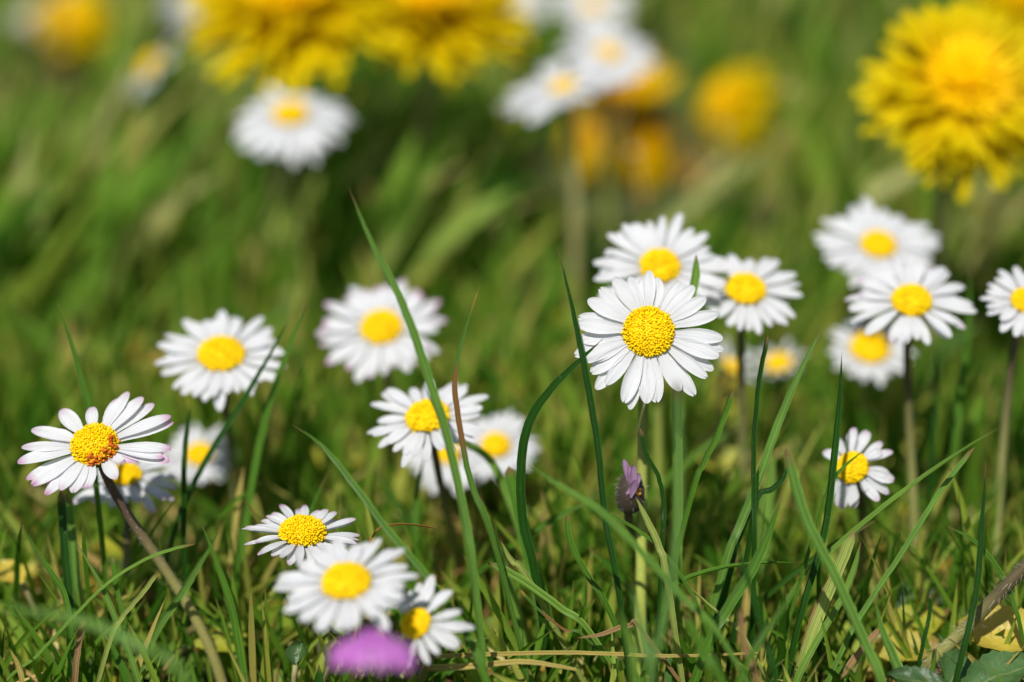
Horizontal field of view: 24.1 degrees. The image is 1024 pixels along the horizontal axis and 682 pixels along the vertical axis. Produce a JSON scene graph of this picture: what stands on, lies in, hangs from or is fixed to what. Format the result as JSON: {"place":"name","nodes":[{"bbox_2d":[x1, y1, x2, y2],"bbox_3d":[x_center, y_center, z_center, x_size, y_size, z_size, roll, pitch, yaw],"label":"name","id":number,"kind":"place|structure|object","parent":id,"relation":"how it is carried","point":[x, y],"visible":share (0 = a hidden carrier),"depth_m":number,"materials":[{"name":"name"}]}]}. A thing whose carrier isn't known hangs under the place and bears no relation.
{"place":"outdoors","nodes":[
{"label":"outdoors","id":0,"kind":"place"},
{"bbox_2d":[0,0,560,339],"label":"grass","id":1,"kind":"structure","parent":0,"point":[117,207],"depth_m":0.62,"materials":[{"name":"plant"}]},
{"bbox_2d":[0,0,1023,362],"bbox_3d":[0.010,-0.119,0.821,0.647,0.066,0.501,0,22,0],"label":"grass","id":2,"kind":"structure","parent":0,"point":[764,38],"depth_m":0.65,"materials":[{"name":"plant"}]},
{"bbox_2d":[0,0,1023,681],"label":"ground","id":3,"kind":"structure","parent":0,"point":[626,196],"depth_m":0.73,"materials":[{"name":"soil"}]},
{"bbox_2d":[12,0,51,36],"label":"daisy","id":4,"kind":"object","parent":3,"relation":"on","point":[23,20],"visible":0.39,"depth_m":0.86,"materials":[{"name":"white plant"}]},
{"bbox_2d":[20,525,74,661],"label":"grass blade","id":5,"kind":"object","parent":3,"relation":"on","point":[57,580],"depth_m":0.42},
{"bbox_2d":[57,490,74,681],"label":"grass blade","id":6,"kind":"object","parent":3,"relation":"on","point":[64,547],"depth_m":0.43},
{"bbox_2d":[26,0,117,59],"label":"dandelion","id":7,"kind":"object","parent":3,"relation":"on","point":[82,22],"visible":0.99,"depth_m":0.83,"materials":[{"name":"plant"}]},
{"bbox_2d":[65,493,89,676],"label":"grass blade","id":8,"kind":"object","parent":3,"relation":"on","point":[73,554],"depth_m":0.43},
{"bbox_2d":[57,302,117,676],"bbox_3d":[-0.077,0.031,0.437,0.010,0.075,0.019,0,22,0],"label":"grass blade","id":9,"kind":"object","parent":3,"relation":"on","point":[85,394],"depth_m":0.43,"materials":[{"name":"plant"}]},
{"bbox_2d":[0,607,192,681],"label":"grass blade","id":10,"kind":"object","parent":3,"relation":"on","point":[172,663],"depth_m":0.35,"materials":[{"name":"plant"}]},
{"bbox_2d":[5,544,193,681],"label":"grass blade","id":11,"kind":"object","parent":3,"relation":"on","point":[64,626],"depth_m":0.42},
{"bbox_2d":[75,541,140,681],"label":"grass blade","id":12,"kind":"object","parent":3,"relation":"on","point":[127,648],"depth_m":0.42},
{"bbox_2d":[17,391,227,681],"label":"daisy","id":13,"kind":"object","parent":3,"relation":"on","point":[92,445],"visible":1,"depth_m":0.42,"materials":[{"name":"white plant"}]},
{"bbox_2d":[73,453,177,614],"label":"daisy","id":14,"kind":"object","parent":3,"relation":"on","point":[129,479],"visible":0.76,"depth_m":0.45,"materials":[{"name":"white plant"}]},
{"bbox_2d":[96,572,157,681],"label":"grass blade","id":15,"kind":"object","parent":3,"relation":"on","point":[135,600],"depth_m":0.41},
{"bbox_2d":[128,36,179,142],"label":"daisy","id":16,"kind":"object","parent":3,"relation":"on","point":[153,67],"visible":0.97,"depth_m":0.68,"materials":[{"name":"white plant"}]},
{"bbox_2d":[139,531,219,674],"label":"grass blade","id":17,"kind":"object","parent":3,"relation":"on","point":[171,608],"depth_m":0.43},
{"bbox_2d":[181,405,190,645],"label":"grass blade","id":18,"kind":"object","parent":3,"relation":"on","point":[184,500],"depth_m":0.44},
{"bbox_2d":[160,0,214,38],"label":"daisy","id":19,"kind":"object","parent":3,"relation":"on","point":[183,15],"visible":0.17,"depth_m":0.80,"materials":[{"name":"white plant"}]},
{"bbox_2d":[162,423,236,523],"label":"daisy","id":20,"kind":"object","parent":3,"relation":"on","point":[198,448],"visible":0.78,"depth_m":0.49,"materials":[{"name":"white plant"}]},
{"bbox_2d":[154,310,285,541],"bbox_3d":[-0.055,0.026,0.468,0.025,0.061,0.025,18,28,38],"label":"daisy","id":21,"kind":"object","parent":3,"relation":"on","point":[221,371],"visible":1,"depth_m":0.46,"materials":[{"name":"white plant"}]},
{"bbox_2d":[179,625,261,655],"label":"leaf","id":22,"kind":"object","parent":3,"relation":"on","point":[218,641],"visible":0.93,"depth_m":0.44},
{"bbox_2d":[149,309,294,630],"bbox_3d":[-0.055,0.030,0.446,0.037,0.070,0.002,-15,27,-33],"label":"grass blade","id":23,"kind":"object","parent":3,"relation":"on","point":[217,440],"depth_m":0.44,"materials":[{"name":"plant"}]},
{"bbox_2d":[201,524,247,681],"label":"grass blade","id":24,"kind":"object","parent":3,"relation":"on","point":[234,622],"depth_m":0.42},
{"bbox_2d":[226,303,305,681],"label":"grass blade","id":25,"kind":"object","parent":3,"relation":"on","point":[256,460],"depth_m":0.45,"materials":[{"name":"plant"}]},
{"bbox_2d":[234,85,355,314],"bbox_3d":[-0.051,-0.024,0.577,0.029,0.071,0.028,0,22,0],"label":"daisy","id":26,"kind":"object","parent":3,"relation":"on","point":[292,117],"visible":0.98,"depth_m":0.56,"materials":[{"name":"white plant"}]},
{"bbox_2d":[178,0,416,212],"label":"dandelion","id":27,"kind":"object","parent":3,"relation":"on","point":[302,39],"visible":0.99,"depth_m":0.58,"materials":[{"name":"plant"}]},
{"bbox_2d":[242,504,358,676],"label":"daisy","id":28,"kind":"object","parent":3,"relation":"on","point":[302,535],"visible":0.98,"depth_m":0.42,"materials":[{"name":"white plant"}]},
{"bbox_2d":[274,538,418,681],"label":"daisy","id":29,"kind":"object","parent":3,"relation":"on","point":[345,582],"visible":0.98,"depth_m":0.38,"materials":[{"name":"white plant"}]},
{"bbox_2d":[329,629,416,681],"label":"purple blossom","id":30,"kind":"object","parent":3,"relation":"on","point":[379,650],"visible":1,"depth_m":0.34,"materials":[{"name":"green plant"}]},
{"bbox_2d":[316,279,446,476],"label":"daisy","id":31,"kind":"object","parent":3,"relation":"on","point":[372,342],"visible":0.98,"depth_m":0.48,"materials":[{"name":"white plant"}]},
{"bbox_2d":[293,425,489,681],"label":"grass blade","id":32,"kind":"object","parent":3,"relation":"on","point":[425,575],"depth_m":0.40,"materials":[{"name":"plant"}]},
{"bbox_2d":[409,458,423,607],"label":"grass blade","id":33,"kind":"object","parent":3,"relation":"on","point":[414,518],"depth_m":0.45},
{"bbox_2d":[349,189,487,673],"bbox_3d":[-0.013,0.028,0.407,0.004,0.103,0.041,-16,27,-34],"label":"grass blade","id":34,"kind":"object","parent":3,"relation":"on","point":[438,408],"depth_m":0.40,"materials":[{"name":"plant"}]},
{"bbox_2d":[0,0,850,283],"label":"dry grass","id":35,"kind":"structure","parent":3,"relation":"on","point":[633,153],"depth_m":0.67,"materials":[{"name":"plant"}]},
{"bbox_2d":[367,383,487,607],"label":"daisy","id":36,"kind":"object","parent":3,"relation":"on","point":[420,423],"visible":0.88,"depth_m":0.44,"materials":[{"name":"white plant"}]},
{"bbox_2d":[397,575,474,681],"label":"daisy","id":37,"kind":"object","parent":3,"relation":"on","point":[418,623],"visible":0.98,"depth_m":0.39,"materials":[{"name":"white plant"}]},
{"bbox_2d":[349,0,533,233],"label":"dandelion","id":38,"kind":"object","parent":3,"relation":"on","point":[440,35],"visible":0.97,"depth_m":0.60,"materials":[{"name":"plant"}]},
{"bbox_2d":[403,418,489,518],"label":"daisy","id":39,"kind":"object","parent":3,"relation":"on","point":[428,474],"visible":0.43,"depth_m":0.48,"materials":[{"name":"white plant"}]},
{"bbox_2d":[452,288,528,681],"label":"grass blade","id":40,"kind":"object","parent":3,"relation":"on","point":[479,504],"depth_m":0.41,"materials":[{"name":"plant"}]},
{"bbox_2d":[454,410,539,509],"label":"daisy","id":41,"kind":"object","parent":3,"relation":"on","point":[498,436],"visible":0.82,"depth_m":0.48,"materials":[{"name":"white plant"}]},
{"bbox_2d":[422,659,576,670],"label":"dry blade","id":42,"kind":"object","parent":3,"relation":"on","point":[447,667],"visible":0.99,"depth_m":0.41,"materials":[{"name":"plant"}]},
{"bbox_2d":[457,437,542,649],"bbox_3d":[-0.002,0.042,0.448,0.020,0.047,0.012,0,22,0],"label":"grass blade","id":43,"kind":"object","parent":3,"relation":"on","point":[486,456],"depth_m":0.45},
{"bbox_2d":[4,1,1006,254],"bbox_3d":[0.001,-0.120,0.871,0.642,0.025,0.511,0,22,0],"label":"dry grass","id":44,"kind":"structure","parent":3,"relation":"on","point":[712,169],"depth_m":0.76,"materials":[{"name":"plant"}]},
{"bbox_2d":[479,493,531,659],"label":"grass blade","id":45,"kind":"object","parent":3,"relation":"on","point":[517,609],"depth_m":0.44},
{"bbox_2d":[0,191,1023,501],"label":"grass","id":46,"kind":"structure","parent":3,"relation":"on","point":[494,303],"depth_m":0.58,"materials":[{"name":"plant"}]},
{"bbox_2d":[0,343,1023,561],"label":"grass","id":47,"kind":"structure","parent":3,"relation":"on","point":[26,405],"depth_m":0.50,"materials":[{"name":"plant"}]},
{"bbox_2d":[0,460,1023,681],"bbox_3d":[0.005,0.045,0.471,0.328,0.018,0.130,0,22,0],"label":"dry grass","id":48,"kind":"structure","parent":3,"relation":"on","point":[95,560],"depth_m":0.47,"materials":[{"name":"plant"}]},
{"bbox_2d":[0,335,1023,681],"bbox_3d":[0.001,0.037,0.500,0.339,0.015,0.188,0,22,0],"label":"ground cover","id":49,"kind":"object","parent":3,"relation":"on","point":[136,349],"visible":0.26,"depth_m":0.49,"materials":[{"name":"green plant"}]},
{"bbox_2d":[0,560,46,643],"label":"leaf","id":50,"kind":"object","parent":49,"relation":"on","point":[6,567],"visible":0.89,"depth_m":0.44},
{"bbox_2d":[286,640,306,681],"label":"leaf","id":51,"kind":"object","parent":49,"relation":"on","point":[296,651],"visible":1,"depth_m":0.42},
{"bbox_2d":[695,420,751,505],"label":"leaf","id":52,"kind":"object","parent":49,"relation":"on","point":[724,452],"visible":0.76,"depth_m":0.49,"materials":[{"name":"plant"}]},
{"bbox_2d":[939,648,972,681],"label":"leaf","id":53,"kind":"object","parent":49,"relation":"on","point":[948,661],"visible":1,"depth_m":0.42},
{"bbox_2d":[957,605,1023,651],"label":"leaf","id":54,"kind":"object","parent":49,"relation":"on","point":[999,619],"visible":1,"depth_m":0.43,"materials":[{"name":"plant"}]},
{"bbox_2d":[506,0,553,87],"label":"daisy","id":55,"kind":"object","parent":3,"relation":"on","point":[516,8],"visible":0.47,"depth_m":0.74,"materials":[{"name":"white plant"}]},
{"bbox_2d":[504,466,560,681],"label":"grass blade","id":56,"kind":"object","parent":3,"relation":"on","point":[510,476],"depth_m":0.43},
{"bbox_2d":[501,542,585,681],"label":"grass blade","id":57,"kind":"object","parent":3,"relation":"on","point":[540,601],"depth_m":0.42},
{"bbox_2d":[487,562,617,673],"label":"grass blade","id":58,"kind":"object","parent":3,"relation":"on","point":[534,588],"depth_m":0.42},
{"bbox_2d":[516,339,602,681],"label":"grass blade","id":59,"kind":"object","parent":3,"relation":"on","point":[541,400],"depth_m":0.42,"materials":[{"name":"plant"}]},
{"bbox_2d":[495,54,633,311],"bbox_3d":[0.012,-0.031,0.588,0.033,0.077,0.035,0,22,0],"label":"daisy","id":60,"kind":"object","parent":3,"relation":"on","point":[545,97],"visible":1,"depth_m":0.58,"materials":[{"name":"white plant"}]},
{"bbox_2d":[416,651,757,658],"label":"dry blade","id":61,"kind":"object","parent":3,"relation":"on","point":[465,655],"visible":0.84,"depth_m":0.41,"materials":[{"name":"plant"}]},
{"bbox_2d":[558,249,630,681],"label":"grass blade","id":62,"kind":"object","parent":3,"relation":"on","point":[597,442],"depth_m":0.41,"materials":[{"name":"plant"}]},
{"bbox_2d":[565,516,629,658],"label":"grass blade","id":63,"kind":"object","parent":3,"relation":"on","point":[594,584],"depth_m":0.42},
{"bbox_2d":[557,25,658,247],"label":"daisy","id":64,"kind":"object","parent":3,"relation":"on","point":[624,46],"visible":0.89,"depth_m":0.62,"materials":[{"name":"white plant"}]},
{"bbox_2d":[560,54,683,196],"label":"dandelion","id":65,"kind":"object","parent":3,"relation":"on","point":[647,132],"visible":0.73,"depth_m":0.72,"materials":[{"name":"plant"}]},
{"bbox_2d":[616,607,638,681],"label":"grass blade","id":66,"kind":"object","parent":3,"relation":"on","point":[633,660],"depth_m":0.37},
{"bbox_2d":[612,459,646,560],"bbox_3d":[0.022,0.035,0.460,0.008,0.052,0.060,0,22,0],"label":"daisy bud","id":67,"kind":"object","parent":3,"relation":"on","point":[630,486],"visible":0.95,"depth_m":0.43,"materials":[{"name":"purple plant"}]},
{"bbox_2d":[524,461,748,681],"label":"grass blade","id":68,"kind":"object","parent":3,"relation":"on","point":[636,546],"depth_m":0.39,"materials":[{"name":"plant"}]},
{"bbox_2d":[565,485,717,662],"bbox_3d":[0.026,0.051,0.421,0.036,0.051,0.003,9,24,22],"label":"grass blade","id":69,"kind":"object","parent":3,"relation":"on","point":[683,579],"depth_m":0.42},
{"bbox_2d":[630,581,656,681],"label":"grass blade","id":70,"kind":"object","parent":3,"relation":"on","point":[645,643],"depth_m":0.38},
{"bbox_2d":[574,270,723,676],"bbox_3d":[0.024,0.029,0.432,0.026,0.083,0.015,0,22,0],"label":"daisy","id":71,"kind":"object","parent":3,"relation":"on","point":[628,320],"visible":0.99,"depth_m":0.42,"materials":[{"name":"white plant"}]},
{"bbox_2d":[639,428,665,680],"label":"grass blade","id":72,"kind":"object","parent":3,"relation":"on","point":[661,488],"depth_m":0.42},
{"bbox_2d":[635,496,684,681],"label":"grass blade","id":73,"kind":"object","parent":3,"relation":"on","point":[658,546],"depth_m":0.41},
{"bbox_2d":[593,212,729,532],"bbox_3d":[0.028,0.017,0.465,0.023,0.081,0.022,-17,28,-36],"label":"daisy","id":74,"kind":"object","parent":3,"relation":"on","point":[671,259],"visible":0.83,"depth_m":0.45,"materials":[{"name":"white plant"}]},
{"bbox_2d":[645,379,682,681],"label":"grass blade","id":75,"kind":"object","parent":3,"relation":"on","point":[675,539],"depth_m":0.37,"materials":[{"name":"plant"}]},
{"bbox_2d":[673,255,699,680],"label":"grass blade","id":76,"kind":"object","parent":3,"relation":"on","point":[695,278],"depth_m":0.43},
{"bbox_2d":[642,388,733,681],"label":"grass blade","id":77,"kind":"object","parent":3,"relation":"on","point":[706,456],"depth_m":0.42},
{"bbox_2d":[684,615,725,681],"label":"grass blade","id":78,"kind":"object","parent":3,"relation":"on","point":[710,661],"depth_m":0.38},
{"bbox_2d":[639,561,797,681],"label":"grass blade","id":79,"kind":"object","parent":3,"relation":"on","point":[690,576],"depth_m":0.42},
{"bbox_2d":[702,489,759,675],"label":"grass blade","id":80,"kind":"object","parent":3,"relation":"on","point":[723,596],"depth_m":0.43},
{"bbox_2d":[689,498,780,681],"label":"grass blade","id":81,"kind":"object","parent":3,"relation":"on","point":[738,591],"depth_m":0.41,"materials":[{"name":"plant"}]},
{"bbox_2d":[697,64,780,153],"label":"dandelion","id":82,"kind":"object","parent":3,"relation":"on","point":[730,100],"visible":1,"depth_m":0.76,"materials":[{"name":"plant"}]},
{"bbox_2d":[717,337,763,423],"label":"daisy","id":83,"kind":"object","parent":3,"relation":"on","point":[729,366],"visible":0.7,"depth_m":0.51,"materials":[{"name":"white plant"}]},
{"bbox_2d":[703,254,801,543],"bbox_3d":[0.044,0.020,0.469,0.020,0.072,0.019,-15,27,-33],"label":"daisy","id":84,"kind":"object","parent":3,"relation":"on","point":[745,294],"visible":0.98,"depth_m":0.46,"materials":[{"name":"white plant"}]},
{"bbox_2d":[730,524,779,681],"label":"grass blade","id":85,"kind":"object","parent":3,"relation":"on","point":[761,627],"depth_m":0.39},
{"bbox_2d":[724,465,786,681],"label":"grass blade","id":86,"kind":"object","parent":3,"relation":"on","point":[773,487],"depth_m":0.42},
{"bbox_2d":[690,323,824,677],"bbox_3d":[0.043,0.035,0.427,0.034,0.074,0.003,-18,28,-37],"label":"grass blade","id":87,"kind":"object","parent":3,"relation":"on","point":[761,471],"depth_m":0.42,"materials":[{"name":"plant"}]},
{"bbox_2d":[749,334,767,681],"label":"grass blade","id":88,"kind":"object","parent":3,"relation":"on","point":[753,472],"depth_m":0.42,"materials":[{"name":"plant"}]},
{"bbox_2d":[756,448,774,636],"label":"grass blade","id":89,"kind":"object","parent":3,"relation":"on","point":[768,506],"depth_m":0.45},
{"bbox_2d":[735,580,805,681],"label":"grass blade","id":90,"kind":"object","parent":3,"relation":"on","point":[756,646],"depth_m":0.39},
{"bbox_2d":[752,339,806,409],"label":"daisy","id":91,"kind":"object","parent":3,"relation":"on","point":[778,365],"visible":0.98,"depth_m":0.52,"materials":[{"name":"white plant"}]},
{"bbox_2d":[788,356,841,677],"bbox_3d":[0.053,0.040,0.422,0.004,0.071,0.026,12,25,27],"label":"grass blade","id":92,"kind":"object","parent":3,"relation":"on","point":[823,536],"depth_m":0.42,"materials":[{"name":"plant"}]},
{"bbox_2d":[769,451,862,681],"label":"grass blade","id":93,"kind":"object","parent":3,"relation":"on","point":[818,519],"depth_m":0.42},
{"bbox_2d":[792,531,854,681],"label":"grass blade","id":94,"kind":"object","parent":3,"relation":"on","point":[830,589],"depth_m":0.42,"materials":[{"name":"plant"}]},
{"bbox_2d":[793,542,860,681],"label":"grass blade","id":95,"kind":"object","parent":3,"relation":"on","point":[818,638],"depth_m":0.42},
{"bbox_2d":[785,446,885,681],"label":"grass blade","id":96,"kind":"object","parent":3,"relation":"on","point":[826,558],"depth_m":0.40,"materials":[{"name":"plant"}]},
{"bbox_2d":[823,428,893,589],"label":"daisy","id":97,"kind":"object","parent":3,"relation":"on","point":[853,487],"visible":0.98,"depth_m":0.43,"materials":[{"name":"white plant"}]},
{"bbox_2d":[827,316,916,453],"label":"daisy","id":98,"kind":"object","parent":3,"relation":"on","point":[865,355],"visible":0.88,"depth_m":0.50,"materials":[{"name":"white plant"}]},
{"bbox_2d":[745,426,1001,675],"bbox_3d":[0.061,0.041,0.425,0.047,0.065,0.003,7,23,16],"label":"grass blade","id":99,"kind":"object","parent":3,"relation":"on","point":[858,526],"depth_m":0.42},
{"bbox_2d":[813,197,939,419],"bbox_3d":[0.076,0.007,0.503,0.024,0.070,0.023,15,26,32],"label":"daisy","id":100,"kind":"object","parent":3,"relation":"on","point":[882,236],"visible":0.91,"depth_m":0.49,"materials":[{"name":"white plant"}]},
{"bbox_2d":[874,598,902,668],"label":"grass blade","id":101,"kind":"object","parent":3,"relation":"on","point":[894,659],"depth_m":0.41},
{"bbox_2d":[849,630,938,681],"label":"leaf","id":102,"kind":"object","parent":3,"relation":"on","point":[880,650],"visible":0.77,"depth_m":0.43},
{"bbox_2d":[826,447,974,681],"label":"grass blade","id":103,"kind":"object","parent":3,"relation":"on","point":[909,540],"depth_m":0.42,"materials":[{"name":"plant"}]},
{"bbox_2d":[857,605,945,662],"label":"leaf","id":104,"kind":"object","parent":3,"relation":"on","point":[939,615],"visible":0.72,"depth_m":0.44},
{"bbox_2d":[845,257,976,552],"bbox_3d":[0.075,0.021,0.464,0.024,0.073,0.020,0,22,0],"label":"daisy","id":105,"kind":"object","parent":3,"relation":"on","point":[913,301],"visible":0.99,"depth_m":0.45,"materials":[{"name":"white plant"}]},
{"bbox_2d":[887,665,948,681],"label":"leaf","id":106,"kind":"object","parent":3,"relation":"on","point":[905,673],"visible":1,"depth_m":0.41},
{"bbox_2d":[922,341,937,577],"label":"grass blade","id":107,"kind":"object","parent":3,"relation":"on","point":[932,448],"depth_m":0.47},
{"bbox_2d":[853,0,1023,396],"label":"dandelion","id":108,"kind":"object","parent":3,"relation":"on","point":[947,97],"visible":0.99,"depth_m":0.52,"materials":[{"name":"plant"}]},
{"bbox_2d":[939,264,970,571],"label":"grass blade","id":109,"kind":"object","parent":3,"relation":"on","point":[957,413],"depth_m":0.47,"materials":[{"name":"plant"}]},
{"bbox_2d":[952,467,985,681],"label":"grass blade","id":110,"kind":"object","parent":3,"relation":"on","point":[970,620],"depth_m":0.41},
{"bbox_2d":[949,527,1023,650],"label":"grass blade","id":111,"kind":"object","parent":3,"relation":"on","point":[991,559],"depth_m":0.42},
{"bbox_2d":[961,650,1023,681],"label":"leaf","id":112,"kind":"object","parent":3,"relation":"on","point":[1013,671],"visible":1,"depth_m":0.41,"materials":[{"name":"plant"}]},
{"bbox_2d":[972,0,1023,283],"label":"dandelion","id":113,"kind":"object","parent":3,"relation":"on","point":[1013,10],"visible":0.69,"depth_m":0.59,"materials":[{"name":"plant"}]},
{"bbox_2d":[980,266,1023,582],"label":"daisy","id":114,"kind":"object","parent":3,"relation":"on","point":[1011,309],"visible":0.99,"depth_m":0.45,"materials":[{"name":"white plant"}]},
{"bbox_2d":[555,0,633,181],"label":"daisy","id":115,"kind":"object","parent":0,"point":[593,15],"visible":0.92,"depth_m":0.70,"materials":[{"name":"white plant"}]},
{"bbox_2d":[921,556,1023,674],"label":"flower stem","id":116,"kind":"object","parent":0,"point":[999,593],"visible":0.9,"depth_m":0.42,"materials":[{"name":"plant"}]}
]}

